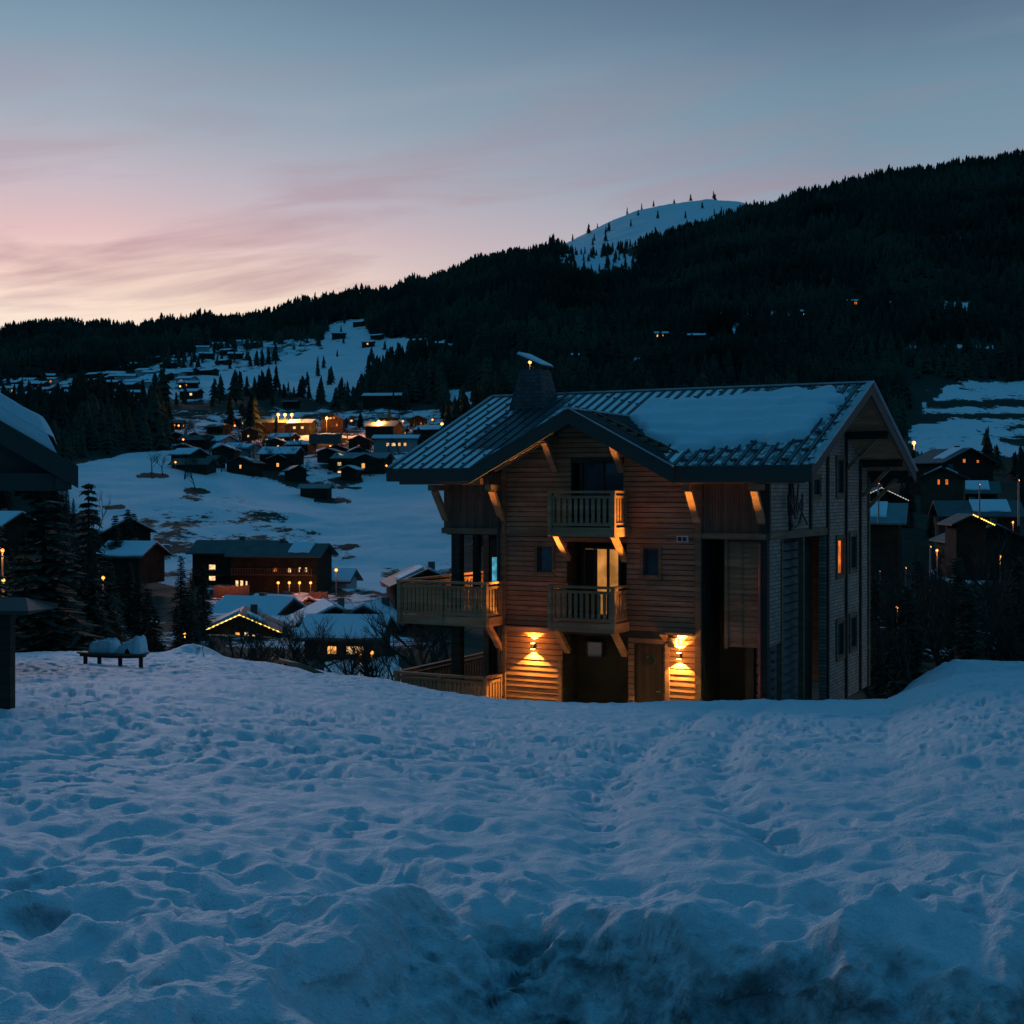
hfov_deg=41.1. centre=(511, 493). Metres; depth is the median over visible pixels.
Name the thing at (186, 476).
bare tree
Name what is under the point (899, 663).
bare tree
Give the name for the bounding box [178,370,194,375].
chalet house
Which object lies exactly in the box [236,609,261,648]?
bare tree
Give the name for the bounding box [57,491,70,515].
spruce tree
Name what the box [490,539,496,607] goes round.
sliding door
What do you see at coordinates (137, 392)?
chalet house
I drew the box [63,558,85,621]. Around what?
spruce tree
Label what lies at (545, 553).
window
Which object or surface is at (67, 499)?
spruce tree
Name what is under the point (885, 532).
chalet house
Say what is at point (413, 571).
chalet house
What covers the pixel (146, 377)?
chalet house
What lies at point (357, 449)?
chalet house
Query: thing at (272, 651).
bare tree
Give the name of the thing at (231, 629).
bare tree
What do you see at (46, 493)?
spruce tree
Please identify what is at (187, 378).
chalet house
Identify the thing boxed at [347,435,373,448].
chalet house
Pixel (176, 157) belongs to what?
sky
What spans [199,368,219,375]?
chalet house
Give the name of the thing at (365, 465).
chalet house
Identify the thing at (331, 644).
bare tree
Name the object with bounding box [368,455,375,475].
bare tree
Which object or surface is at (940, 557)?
bare tree
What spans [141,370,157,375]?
chalet house
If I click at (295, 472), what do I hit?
shed
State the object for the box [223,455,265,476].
chalet house
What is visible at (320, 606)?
chalet house
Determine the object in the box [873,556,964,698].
bare tree
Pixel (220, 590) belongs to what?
retaining wall
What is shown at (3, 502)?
spruce tree
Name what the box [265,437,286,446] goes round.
chalet house
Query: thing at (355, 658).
bare tree
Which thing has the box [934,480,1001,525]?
chalet house
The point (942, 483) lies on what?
chalet house
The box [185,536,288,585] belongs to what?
lodge
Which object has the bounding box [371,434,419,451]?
chalet house
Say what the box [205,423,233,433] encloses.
chalet house
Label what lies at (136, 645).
snow lump
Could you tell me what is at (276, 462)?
chalet house
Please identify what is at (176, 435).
chalet house
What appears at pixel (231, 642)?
bare tree
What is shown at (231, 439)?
chalet house
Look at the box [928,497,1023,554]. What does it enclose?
chalet house
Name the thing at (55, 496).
spruce tree
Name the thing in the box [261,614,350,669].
bare tree
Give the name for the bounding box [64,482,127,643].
spruce tree
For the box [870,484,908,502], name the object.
chalet house
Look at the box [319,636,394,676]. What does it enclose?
bare tree
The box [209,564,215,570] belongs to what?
window
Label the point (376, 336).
chalet house
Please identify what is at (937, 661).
bare tree
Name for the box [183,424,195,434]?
bare tree
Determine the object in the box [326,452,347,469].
chalet house
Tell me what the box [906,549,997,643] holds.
bare tree
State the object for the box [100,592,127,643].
spruce tree
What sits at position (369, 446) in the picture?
bare tree
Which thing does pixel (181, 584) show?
spruce tree
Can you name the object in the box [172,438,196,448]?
bare tree
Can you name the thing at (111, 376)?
chalet house
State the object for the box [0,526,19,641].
spruce tree
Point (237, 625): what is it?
bare tree
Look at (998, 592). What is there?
bare tree
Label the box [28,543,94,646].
spruce tree
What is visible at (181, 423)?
chalet house
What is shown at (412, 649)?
bare tree
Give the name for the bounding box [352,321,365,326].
chalet house
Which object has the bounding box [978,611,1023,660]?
bare tree
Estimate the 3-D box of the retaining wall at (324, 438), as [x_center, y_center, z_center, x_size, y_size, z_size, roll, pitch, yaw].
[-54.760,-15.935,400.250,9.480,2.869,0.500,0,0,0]
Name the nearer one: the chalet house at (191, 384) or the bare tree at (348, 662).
the bare tree at (348, 662)
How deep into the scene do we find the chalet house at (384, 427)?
511.52 m
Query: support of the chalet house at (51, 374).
on the hillside
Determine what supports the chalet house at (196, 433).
on the hillside
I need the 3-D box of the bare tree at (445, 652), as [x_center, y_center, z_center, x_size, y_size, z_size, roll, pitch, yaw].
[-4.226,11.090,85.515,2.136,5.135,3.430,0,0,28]
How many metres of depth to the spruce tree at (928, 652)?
114.27 m
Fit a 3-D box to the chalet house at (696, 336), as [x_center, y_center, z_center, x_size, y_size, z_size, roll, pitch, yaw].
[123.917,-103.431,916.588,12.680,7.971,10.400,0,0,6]
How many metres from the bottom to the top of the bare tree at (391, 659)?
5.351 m
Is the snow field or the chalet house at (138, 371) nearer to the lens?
the snow field
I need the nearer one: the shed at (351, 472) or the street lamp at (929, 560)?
the street lamp at (929, 560)
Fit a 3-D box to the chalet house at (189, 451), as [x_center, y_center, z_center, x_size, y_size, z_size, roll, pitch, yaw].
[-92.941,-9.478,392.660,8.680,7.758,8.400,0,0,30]
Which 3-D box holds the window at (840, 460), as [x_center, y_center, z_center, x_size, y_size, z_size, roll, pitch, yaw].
[10.846,-0.540,45.285,0.155,1.420,1.080,0,0,28]
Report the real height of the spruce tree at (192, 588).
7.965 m
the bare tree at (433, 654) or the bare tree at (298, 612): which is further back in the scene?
the bare tree at (298, 612)
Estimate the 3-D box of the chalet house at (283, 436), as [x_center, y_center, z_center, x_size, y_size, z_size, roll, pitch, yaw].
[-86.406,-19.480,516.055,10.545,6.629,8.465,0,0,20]
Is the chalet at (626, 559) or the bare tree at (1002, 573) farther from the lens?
the bare tree at (1002, 573)
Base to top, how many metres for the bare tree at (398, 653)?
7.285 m
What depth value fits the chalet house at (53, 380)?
907.38 m
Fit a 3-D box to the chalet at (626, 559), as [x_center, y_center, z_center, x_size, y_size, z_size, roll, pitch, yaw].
[5.189,1.030,45.433,13.520,11.740,14.280,0,0,28]
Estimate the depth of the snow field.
6.14 m
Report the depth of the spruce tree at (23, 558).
81.92 m
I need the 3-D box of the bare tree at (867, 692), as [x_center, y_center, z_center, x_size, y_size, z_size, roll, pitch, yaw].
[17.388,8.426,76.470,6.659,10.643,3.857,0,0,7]
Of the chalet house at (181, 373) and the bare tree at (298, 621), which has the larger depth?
the chalet house at (181, 373)
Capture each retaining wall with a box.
[213,585,249,596]
[309,434,340,443]
[309,591,327,598]
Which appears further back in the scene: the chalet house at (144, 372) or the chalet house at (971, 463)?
the chalet house at (144, 372)
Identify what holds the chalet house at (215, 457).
on the hillside
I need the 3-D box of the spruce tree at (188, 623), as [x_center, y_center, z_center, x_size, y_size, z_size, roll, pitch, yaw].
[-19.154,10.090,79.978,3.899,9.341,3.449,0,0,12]
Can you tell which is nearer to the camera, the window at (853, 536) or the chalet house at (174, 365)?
the window at (853, 536)
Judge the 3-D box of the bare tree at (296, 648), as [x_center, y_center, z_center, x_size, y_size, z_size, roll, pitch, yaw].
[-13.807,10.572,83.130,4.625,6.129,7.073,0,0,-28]
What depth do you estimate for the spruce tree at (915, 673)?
78.61 m
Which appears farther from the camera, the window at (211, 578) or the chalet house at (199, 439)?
the chalet house at (199, 439)
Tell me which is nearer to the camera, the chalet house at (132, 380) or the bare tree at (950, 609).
the bare tree at (950, 609)
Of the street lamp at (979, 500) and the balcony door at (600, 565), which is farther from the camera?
the street lamp at (979, 500)
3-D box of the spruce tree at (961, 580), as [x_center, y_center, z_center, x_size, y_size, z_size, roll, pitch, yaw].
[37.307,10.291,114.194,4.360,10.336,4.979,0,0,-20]
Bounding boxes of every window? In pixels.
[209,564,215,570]
[209,576,215,580]
[327,645,336,654]
[532,543,555,576]
[586,641,603,657]
[638,545,662,579]
[813,474,821,499]
[836,455,844,497]
[836,535,844,579]
[836,617,844,661]
[849,531,857,573]
[849,612,857,652]
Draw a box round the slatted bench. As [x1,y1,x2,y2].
[77,651,148,667]
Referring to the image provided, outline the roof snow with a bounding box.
[628,385,844,451]
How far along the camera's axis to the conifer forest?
1032.44 m
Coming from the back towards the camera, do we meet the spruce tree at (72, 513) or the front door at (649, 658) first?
the spruce tree at (72, 513)
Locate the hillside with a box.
[0,168,1023,699]
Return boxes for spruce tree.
[0,491,16,510]
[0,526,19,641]
[0,548,31,647]
[4,498,104,652]
[5,548,20,594]
[7,537,38,646]
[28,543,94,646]
[34,491,50,529]
[41,491,55,519]
[46,491,67,504]
[50,491,65,528]
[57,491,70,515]
[62,505,70,529]
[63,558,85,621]
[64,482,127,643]
[65,491,70,510]
[69,499,77,522]
[78,578,114,640]
[99,516,129,595]
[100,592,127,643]
[101,562,128,641]
[115,564,144,628]
[121,510,138,587]
[125,577,149,630]
[128,611,143,640]
[129,514,148,583]
[135,589,159,651]
[143,607,168,652]
[167,556,189,623]
[167,606,183,649]
[169,591,203,650]
[179,599,189,629]
[183,580,204,645]
[193,592,204,625]
[195,565,216,632]
[199,612,209,639]
[876,587,931,698]
[899,483,904,502]
[904,560,944,661]
[938,558,972,661]
[949,587,986,661]
[974,603,995,658]
[1015,477,1023,507]
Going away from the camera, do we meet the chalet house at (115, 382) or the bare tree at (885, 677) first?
the bare tree at (885, 677)
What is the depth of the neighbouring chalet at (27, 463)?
21.79 m
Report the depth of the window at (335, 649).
116.26 m
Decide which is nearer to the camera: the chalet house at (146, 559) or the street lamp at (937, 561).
the street lamp at (937, 561)
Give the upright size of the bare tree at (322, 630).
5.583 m
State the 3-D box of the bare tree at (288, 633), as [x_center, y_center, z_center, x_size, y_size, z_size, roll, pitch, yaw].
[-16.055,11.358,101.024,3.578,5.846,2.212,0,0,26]
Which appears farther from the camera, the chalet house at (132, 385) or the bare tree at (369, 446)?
the chalet house at (132, 385)
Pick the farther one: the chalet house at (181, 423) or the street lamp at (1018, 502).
the chalet house at (181, 423)
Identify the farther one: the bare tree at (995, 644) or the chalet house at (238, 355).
the chalet house at (238, 355)
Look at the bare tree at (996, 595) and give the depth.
96.80 m
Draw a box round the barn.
[296,484,335,498]
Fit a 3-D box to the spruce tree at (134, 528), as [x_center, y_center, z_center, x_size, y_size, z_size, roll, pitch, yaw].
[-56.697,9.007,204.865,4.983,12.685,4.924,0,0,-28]
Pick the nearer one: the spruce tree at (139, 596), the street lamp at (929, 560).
the street lamp at (929, 560)
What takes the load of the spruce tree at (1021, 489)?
on the hillside
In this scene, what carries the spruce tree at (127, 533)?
on the hillside
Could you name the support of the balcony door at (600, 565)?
in the chalet at (626, 559)
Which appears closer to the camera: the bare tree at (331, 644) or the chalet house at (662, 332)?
the bare tree at (331, 644)
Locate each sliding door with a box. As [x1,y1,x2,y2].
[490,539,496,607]
[579,463,623,526]
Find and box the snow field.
[0,644,1023,1023]
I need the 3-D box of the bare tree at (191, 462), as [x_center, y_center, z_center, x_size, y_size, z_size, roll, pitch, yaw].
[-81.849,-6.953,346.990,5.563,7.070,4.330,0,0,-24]
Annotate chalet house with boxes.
[0,386,25,392]
[0,509,42,555]
[3,380,23,384]
[5,384,32,391]
[24,381,50,387]
[32,387,53,391]
[40,373,57,376]
[46,377,60,384]
[85,372,102,378]
[86,514,156,560]
[96,538,171,583]
[106,380,120,388]
[107,374,115,379]
[115,374,137,380]
[119,382,140,389]
[122,379,143,383]
[130,390,146,399]
[134,368,152,376]
[138,376,160,378]
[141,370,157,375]
[144,380,152,387]
[156,372,174,380]
[159,362,178,368]
[167,447,209,460]
[168,458,219,474]
[170,420,186,429]
[170,443,196,450]
[171,432,182,443]
[172,371,187,379]
[174,376,199,383]
[177,380,199,389]
[177,435,213,449]
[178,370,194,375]
[178,388,204,399]
[179,367,199,374]
[189,432,205,434]
[196,345,210,352]
[198,352,212,358]
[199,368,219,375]
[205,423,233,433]
[206,455,228,468]
[206,604,283,636]
[209,435,239,449]
[209,444,240,459]
[211,592,305,614]
[212,442,241,447]
[214,359,232,364]
[218,348,235,355]
[221,416,242,426]
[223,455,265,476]
[227,352,243,359]
[236,340,249,345]
[237,443,261,458]
[240,427,259,439]
[252,591,317,602]
[256,446,306,465]
[258,417,288,433]
[261,453,292,470]
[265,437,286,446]
[266,346,283,352]
[268,433,300,441]
[281,399,301,407]
[284,440,316,452]
[286,419,318,434]
[286,598,348,625]
[294,609,400,659]
[314,448,344,462]
[319,413,346,431]
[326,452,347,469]
[328,445,348,450]
[330,451,395,473]
[331,332,346,339]
[332,568,362,588]
[340,417,349,427]
[342,597,408,632]
[344,446,369,452]
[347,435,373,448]
[347,454,382,473]
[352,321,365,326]
[361,340,375,347]
[362,393,401,408]
[363,420,404,444]
[369,334,384,339]
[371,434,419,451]
[377,414,400,420]
[379,561,464,626]
[402,427,409,434]
[408,415,427,427]
[412,424,444,441]
[654,331,668,340]
[687,333,704,344]
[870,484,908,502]
[870,501,909,575]
[910,446,998,494]
[916,464,969,514]
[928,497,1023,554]
[929,518,1023,580]
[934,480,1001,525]
[937,513,994,566]
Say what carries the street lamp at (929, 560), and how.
on the hillside
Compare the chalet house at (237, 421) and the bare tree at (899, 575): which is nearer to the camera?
the bare tree at (899, 575)
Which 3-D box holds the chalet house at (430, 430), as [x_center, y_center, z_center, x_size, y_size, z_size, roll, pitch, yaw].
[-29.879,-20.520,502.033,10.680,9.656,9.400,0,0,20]
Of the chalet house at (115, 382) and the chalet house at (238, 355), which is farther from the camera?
the chalet house at (238, 355)
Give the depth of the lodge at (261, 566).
193.14 m
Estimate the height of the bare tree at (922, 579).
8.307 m
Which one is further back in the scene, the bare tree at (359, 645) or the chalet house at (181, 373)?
the chalet house at (181, 373)
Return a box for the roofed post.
[0,597,57,708]
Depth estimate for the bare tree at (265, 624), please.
126.58 m
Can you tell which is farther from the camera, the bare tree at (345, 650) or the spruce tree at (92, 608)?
the bare tree at (345, 650)
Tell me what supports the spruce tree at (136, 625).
on the hillside
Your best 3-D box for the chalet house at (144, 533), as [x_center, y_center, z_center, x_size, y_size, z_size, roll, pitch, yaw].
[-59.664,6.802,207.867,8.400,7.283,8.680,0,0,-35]
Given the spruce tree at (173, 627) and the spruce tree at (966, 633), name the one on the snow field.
the spruce tree at (966, 633)
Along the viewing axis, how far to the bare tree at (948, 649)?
82.21 m
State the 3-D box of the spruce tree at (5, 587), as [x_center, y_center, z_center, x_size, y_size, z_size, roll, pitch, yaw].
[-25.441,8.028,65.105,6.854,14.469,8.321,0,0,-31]
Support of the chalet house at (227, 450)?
on the hillside
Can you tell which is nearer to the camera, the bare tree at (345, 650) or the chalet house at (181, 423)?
the bare tree at (345, 650)
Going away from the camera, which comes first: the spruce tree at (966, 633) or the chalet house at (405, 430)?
the spruce tree at (966, 633)
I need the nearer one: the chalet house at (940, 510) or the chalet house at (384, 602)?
the chalet house at (384, 602)
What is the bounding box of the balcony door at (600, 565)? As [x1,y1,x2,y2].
[581,546,622,617]
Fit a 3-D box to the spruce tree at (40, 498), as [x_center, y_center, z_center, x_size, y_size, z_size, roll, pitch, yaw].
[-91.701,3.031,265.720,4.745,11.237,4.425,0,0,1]
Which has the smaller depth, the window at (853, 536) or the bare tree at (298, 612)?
the window at (853, 536)
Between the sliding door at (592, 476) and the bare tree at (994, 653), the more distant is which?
the bare tree at (994, 653)
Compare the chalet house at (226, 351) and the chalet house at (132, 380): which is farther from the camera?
the chalet house at (226, 351)
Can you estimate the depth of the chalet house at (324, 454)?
434.65 m
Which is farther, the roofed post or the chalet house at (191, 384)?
the chalet house at (191, 384)
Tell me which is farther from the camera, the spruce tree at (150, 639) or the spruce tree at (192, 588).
the spruce tree at (192, 588)
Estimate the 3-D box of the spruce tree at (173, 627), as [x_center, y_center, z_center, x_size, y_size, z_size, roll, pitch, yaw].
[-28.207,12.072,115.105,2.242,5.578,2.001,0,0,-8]
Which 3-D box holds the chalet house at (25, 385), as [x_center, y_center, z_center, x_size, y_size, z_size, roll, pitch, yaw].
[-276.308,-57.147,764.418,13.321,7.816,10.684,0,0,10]
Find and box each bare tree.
[47,491,110,633]
[147,451,161,474]
[151,455,167,474]
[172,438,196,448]
[179,453,199,478]
[181,466,195,489]
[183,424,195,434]
[196,615,277,660]
[200,429,212,453]
[208,636,220,650]
[216,448,228,471]
[216,620,239,650]
[221,634,233,655]
[223,624,274,661]
[225,614,285,662]
[229,443,243,457]
[230,610,263,654]
[235,424,246,440]
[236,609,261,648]
[242,614,324,666]
[252,617,267,641]
[256,426,278,443]
[257,644,275,661]
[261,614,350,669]
[264,642,284,662]
[271,608,307,664]
[284,610,330,671]
[287,649,326,669]
[290,607,304,638]
[291,653,361,674]
[293,605,306,624]
[311,606,337,669]
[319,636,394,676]
[327,622,381,677]
[327,635,337,657]
[337,628,367,675]
[339,645,361,674]
[345,641,391,677]
[349,600,469,686]
[352,633,377,674]
[359,431,376,451]
[362,595,417,670]
[363,610,399,662]
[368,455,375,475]
[369,647,397,679]
[373,636,405,680]
[389,438,398,452]
[390,636,422,668]
[393,641,464,677]
[400,624,448,663]
[406,624,429,654]
[413,625,450,684]
[434,637,450,671]
[863,686,873,698]
[870,540,940,666]
[870,549,926,638]
[870,599,922,690]
[870,620,933,691]
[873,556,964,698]
[878,568,978,662]
[900,550,949,636]
[901,567,960,655]
[902,540,943,579]
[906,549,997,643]
[913,514,1023,642]
[914,566,1023,656]
[919,609,953,661]
[926,576,998,658]
[928,614,1019,661]
[931,537,1022,629]
[939,585,1023,660]
[941,578,988,659]
[962,565,1023,624]
[976,619,1023,660]
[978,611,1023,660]
[979,539,1023,645]
[997,533,1023,600]
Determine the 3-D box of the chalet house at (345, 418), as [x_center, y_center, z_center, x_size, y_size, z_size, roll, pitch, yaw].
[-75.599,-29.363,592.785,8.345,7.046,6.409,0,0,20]
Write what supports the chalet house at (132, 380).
on the hillside
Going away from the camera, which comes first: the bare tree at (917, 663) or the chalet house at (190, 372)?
the bare tree at (917, 663)
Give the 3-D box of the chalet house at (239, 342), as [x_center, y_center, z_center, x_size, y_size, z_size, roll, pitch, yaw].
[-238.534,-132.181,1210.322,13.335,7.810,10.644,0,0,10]
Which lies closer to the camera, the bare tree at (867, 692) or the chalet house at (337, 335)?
the bare tree at (867, 692)
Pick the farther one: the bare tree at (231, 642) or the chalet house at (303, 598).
the chalet house at (303, 598)
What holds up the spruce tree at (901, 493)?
on the hillside
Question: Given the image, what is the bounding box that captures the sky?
[0,0,1023,327]
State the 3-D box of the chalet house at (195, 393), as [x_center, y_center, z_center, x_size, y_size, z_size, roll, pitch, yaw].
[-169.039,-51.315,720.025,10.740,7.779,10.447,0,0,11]
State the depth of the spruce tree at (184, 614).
133.77 m
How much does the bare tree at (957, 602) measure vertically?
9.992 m
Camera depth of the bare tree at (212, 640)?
79.31 m
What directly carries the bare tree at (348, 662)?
on the hillside
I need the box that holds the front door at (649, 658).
[636,644,663,702]
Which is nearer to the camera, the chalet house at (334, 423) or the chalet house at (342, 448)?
the chalet house at (342, 448)
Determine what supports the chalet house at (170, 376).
on the hillside
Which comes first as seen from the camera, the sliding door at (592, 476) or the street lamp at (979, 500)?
the sliding door at (592, 476)
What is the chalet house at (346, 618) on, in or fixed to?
on the hillside
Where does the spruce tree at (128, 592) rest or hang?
on the hillside
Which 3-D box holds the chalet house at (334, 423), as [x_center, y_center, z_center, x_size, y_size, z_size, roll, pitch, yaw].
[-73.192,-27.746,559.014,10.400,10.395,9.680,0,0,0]
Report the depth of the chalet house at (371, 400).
679.68 m
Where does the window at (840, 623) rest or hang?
in the chalet at (626, 559)
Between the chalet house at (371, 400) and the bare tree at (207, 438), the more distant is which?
the chalet house at (371, 400)
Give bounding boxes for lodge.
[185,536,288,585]
[224,539,338,592]
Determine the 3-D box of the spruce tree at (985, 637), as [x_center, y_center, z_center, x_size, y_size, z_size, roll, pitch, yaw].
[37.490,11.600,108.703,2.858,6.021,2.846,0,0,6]
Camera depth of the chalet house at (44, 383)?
800.90 m
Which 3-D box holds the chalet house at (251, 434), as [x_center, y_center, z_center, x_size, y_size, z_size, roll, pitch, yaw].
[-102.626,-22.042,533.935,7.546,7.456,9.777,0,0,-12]
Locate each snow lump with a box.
[88,638,120,652]
[116,635,147,653]
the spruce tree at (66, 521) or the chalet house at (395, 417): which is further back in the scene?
the chalet house at (395, 417)
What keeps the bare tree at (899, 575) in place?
on the hillside
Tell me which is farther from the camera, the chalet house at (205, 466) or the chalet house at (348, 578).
the chalet house at (205, 466)
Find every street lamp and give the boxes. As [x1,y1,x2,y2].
[0,549,3,595]
[335,568,337,595]
[878,483,879,522]
[929,545,930,590]
[936,549,937,575]
[978,483,979,518]
[1017,478,1019,525]
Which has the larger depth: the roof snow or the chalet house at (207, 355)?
the chalet house at (207, 355)
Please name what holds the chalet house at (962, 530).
on the hillside
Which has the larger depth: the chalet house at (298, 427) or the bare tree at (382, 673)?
the chalet house at (298, 427)
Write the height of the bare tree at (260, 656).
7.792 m
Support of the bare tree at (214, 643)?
on the hillside
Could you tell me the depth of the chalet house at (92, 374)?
957.44 m
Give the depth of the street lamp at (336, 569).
188.96 m
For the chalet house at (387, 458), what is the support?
on the hillside
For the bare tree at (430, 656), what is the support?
on the hillside
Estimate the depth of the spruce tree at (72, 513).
273.48 m
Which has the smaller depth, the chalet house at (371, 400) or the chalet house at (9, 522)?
the chalet house at (9, 522)
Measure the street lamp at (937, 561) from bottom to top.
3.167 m
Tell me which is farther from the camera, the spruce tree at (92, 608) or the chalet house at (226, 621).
the chalet house at (226, 621)
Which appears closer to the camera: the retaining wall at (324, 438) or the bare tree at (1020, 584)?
the bare tree at (1020, 584)
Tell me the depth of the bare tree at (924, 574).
123.41 m
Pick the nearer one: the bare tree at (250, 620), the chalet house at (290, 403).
the bare tree at (250, 620)
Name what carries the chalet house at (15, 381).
on the hillside
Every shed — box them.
[282,465,308,481]
[338,465,364,480]
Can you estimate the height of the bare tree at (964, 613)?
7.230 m
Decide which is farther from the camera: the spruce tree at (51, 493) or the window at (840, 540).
the spruce tree at (51, 493)
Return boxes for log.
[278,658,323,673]
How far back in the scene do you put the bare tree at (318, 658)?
86.31 m
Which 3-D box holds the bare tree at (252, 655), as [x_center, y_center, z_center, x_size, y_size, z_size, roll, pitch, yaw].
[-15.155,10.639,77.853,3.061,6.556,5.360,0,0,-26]
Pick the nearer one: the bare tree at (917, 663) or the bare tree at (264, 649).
the bare tree at (917, 663)
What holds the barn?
on the hillside
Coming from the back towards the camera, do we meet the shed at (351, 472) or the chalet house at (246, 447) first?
the chalet house at (246, 447)
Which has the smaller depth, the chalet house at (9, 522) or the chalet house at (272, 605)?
the chalet house at (272, 605)
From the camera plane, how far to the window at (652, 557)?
39.68 m
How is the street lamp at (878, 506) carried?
on the hillside
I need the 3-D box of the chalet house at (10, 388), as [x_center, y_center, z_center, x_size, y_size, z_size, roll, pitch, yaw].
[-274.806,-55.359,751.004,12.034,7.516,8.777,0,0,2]
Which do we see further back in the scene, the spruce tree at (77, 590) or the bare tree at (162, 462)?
the bare tree at (162, 462)
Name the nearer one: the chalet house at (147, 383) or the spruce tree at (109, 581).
the spruce tree at (109, 581)
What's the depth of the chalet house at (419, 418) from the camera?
558.82 m
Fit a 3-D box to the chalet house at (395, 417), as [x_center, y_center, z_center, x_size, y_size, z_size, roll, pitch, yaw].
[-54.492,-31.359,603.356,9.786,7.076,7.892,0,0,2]
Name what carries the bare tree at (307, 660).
on the hillside
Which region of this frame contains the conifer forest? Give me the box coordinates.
[0,148,1023,546]
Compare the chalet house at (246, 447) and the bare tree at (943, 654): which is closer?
the bare tree at (943, 654)
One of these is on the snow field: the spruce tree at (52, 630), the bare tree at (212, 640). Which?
the spruce tree at (52, 630)
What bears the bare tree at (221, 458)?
on the hillside
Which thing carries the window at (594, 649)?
in the chalet at (626, 559)
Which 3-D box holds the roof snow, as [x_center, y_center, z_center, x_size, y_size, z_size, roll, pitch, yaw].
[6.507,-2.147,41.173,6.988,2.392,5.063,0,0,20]
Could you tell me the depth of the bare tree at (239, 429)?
524.60 m
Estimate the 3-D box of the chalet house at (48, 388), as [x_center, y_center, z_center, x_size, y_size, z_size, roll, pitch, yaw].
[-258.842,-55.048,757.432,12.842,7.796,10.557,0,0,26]
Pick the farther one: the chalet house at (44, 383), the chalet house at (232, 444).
the chalet house at (44, 383)
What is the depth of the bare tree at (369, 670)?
77.44 m
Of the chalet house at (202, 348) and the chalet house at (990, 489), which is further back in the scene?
the chalet house at (202, 348)
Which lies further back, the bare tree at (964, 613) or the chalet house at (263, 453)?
the chalet house at (263, 453)
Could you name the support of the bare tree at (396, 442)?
on the hillside
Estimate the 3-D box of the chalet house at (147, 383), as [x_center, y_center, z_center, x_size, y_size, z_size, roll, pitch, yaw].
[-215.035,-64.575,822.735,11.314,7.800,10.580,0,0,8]
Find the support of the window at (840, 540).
in the chalet at (626, 559)
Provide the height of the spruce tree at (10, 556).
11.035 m
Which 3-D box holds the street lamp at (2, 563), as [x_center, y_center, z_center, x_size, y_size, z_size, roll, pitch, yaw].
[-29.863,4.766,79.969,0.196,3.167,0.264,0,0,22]
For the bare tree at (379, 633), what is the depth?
113.74 m
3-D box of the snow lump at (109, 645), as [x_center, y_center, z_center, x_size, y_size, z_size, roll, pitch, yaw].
[-8.214,3.057,27.540,0.600,0.277,0.371,0,0,14]
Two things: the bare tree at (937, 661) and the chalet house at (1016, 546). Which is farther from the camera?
the chalet house at (1016, 546)
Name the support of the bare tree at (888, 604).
on the hillside
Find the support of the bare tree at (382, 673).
on the hillside
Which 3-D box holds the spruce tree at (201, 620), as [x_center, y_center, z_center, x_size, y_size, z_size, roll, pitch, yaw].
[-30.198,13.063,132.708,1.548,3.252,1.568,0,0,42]
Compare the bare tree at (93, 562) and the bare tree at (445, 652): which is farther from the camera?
the bare tree at (93, 562)
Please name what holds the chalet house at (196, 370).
on the hillside
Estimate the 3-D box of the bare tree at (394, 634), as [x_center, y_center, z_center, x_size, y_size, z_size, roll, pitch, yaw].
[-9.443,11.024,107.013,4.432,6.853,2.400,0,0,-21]
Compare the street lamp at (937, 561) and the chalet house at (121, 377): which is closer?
the street lamp at (937, 561)
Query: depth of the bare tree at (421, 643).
102.96 m
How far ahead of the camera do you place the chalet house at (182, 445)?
420.94 m
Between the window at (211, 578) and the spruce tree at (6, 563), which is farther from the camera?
the window at (211, 578)
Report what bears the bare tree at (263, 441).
on the hillside
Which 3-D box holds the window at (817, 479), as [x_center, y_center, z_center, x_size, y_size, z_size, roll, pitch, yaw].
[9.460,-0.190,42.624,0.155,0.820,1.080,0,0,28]
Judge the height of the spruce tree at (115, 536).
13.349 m
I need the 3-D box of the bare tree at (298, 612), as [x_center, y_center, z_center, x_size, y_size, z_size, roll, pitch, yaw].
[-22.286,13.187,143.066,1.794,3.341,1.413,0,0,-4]
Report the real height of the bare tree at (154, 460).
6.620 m
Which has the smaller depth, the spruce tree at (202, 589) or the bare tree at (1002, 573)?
the bare tree at (1002, 573)
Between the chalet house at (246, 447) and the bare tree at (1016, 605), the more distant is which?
the chalet house at (246, 447)
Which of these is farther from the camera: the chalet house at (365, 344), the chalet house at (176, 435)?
the chalet house at (365, 344)
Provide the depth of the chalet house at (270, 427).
546.13 m
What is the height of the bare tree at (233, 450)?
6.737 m
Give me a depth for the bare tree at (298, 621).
135.43 m
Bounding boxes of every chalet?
[0,393,77,490]
[386,352,917,702]
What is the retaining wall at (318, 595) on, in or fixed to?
on the hillside
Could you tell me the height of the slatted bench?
0.420 m
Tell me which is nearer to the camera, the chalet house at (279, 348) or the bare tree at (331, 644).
the bare tree at (331, 644)
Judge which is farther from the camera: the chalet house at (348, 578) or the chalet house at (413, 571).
the chalet house at (348, 578)
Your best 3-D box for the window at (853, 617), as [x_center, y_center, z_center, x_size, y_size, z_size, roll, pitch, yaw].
[11.663,4.770,46.855,0.155,1.340,1.080,0,0,28]
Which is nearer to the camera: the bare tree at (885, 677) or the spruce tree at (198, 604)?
the bare tree at (885, 677)
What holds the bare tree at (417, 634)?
on the hillside
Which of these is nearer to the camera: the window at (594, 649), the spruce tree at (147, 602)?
the window at (594, 649)
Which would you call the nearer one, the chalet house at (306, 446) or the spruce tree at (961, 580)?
the spruce tree at (961, 580)
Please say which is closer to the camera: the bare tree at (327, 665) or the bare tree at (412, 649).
the bare tree at (327, 665)

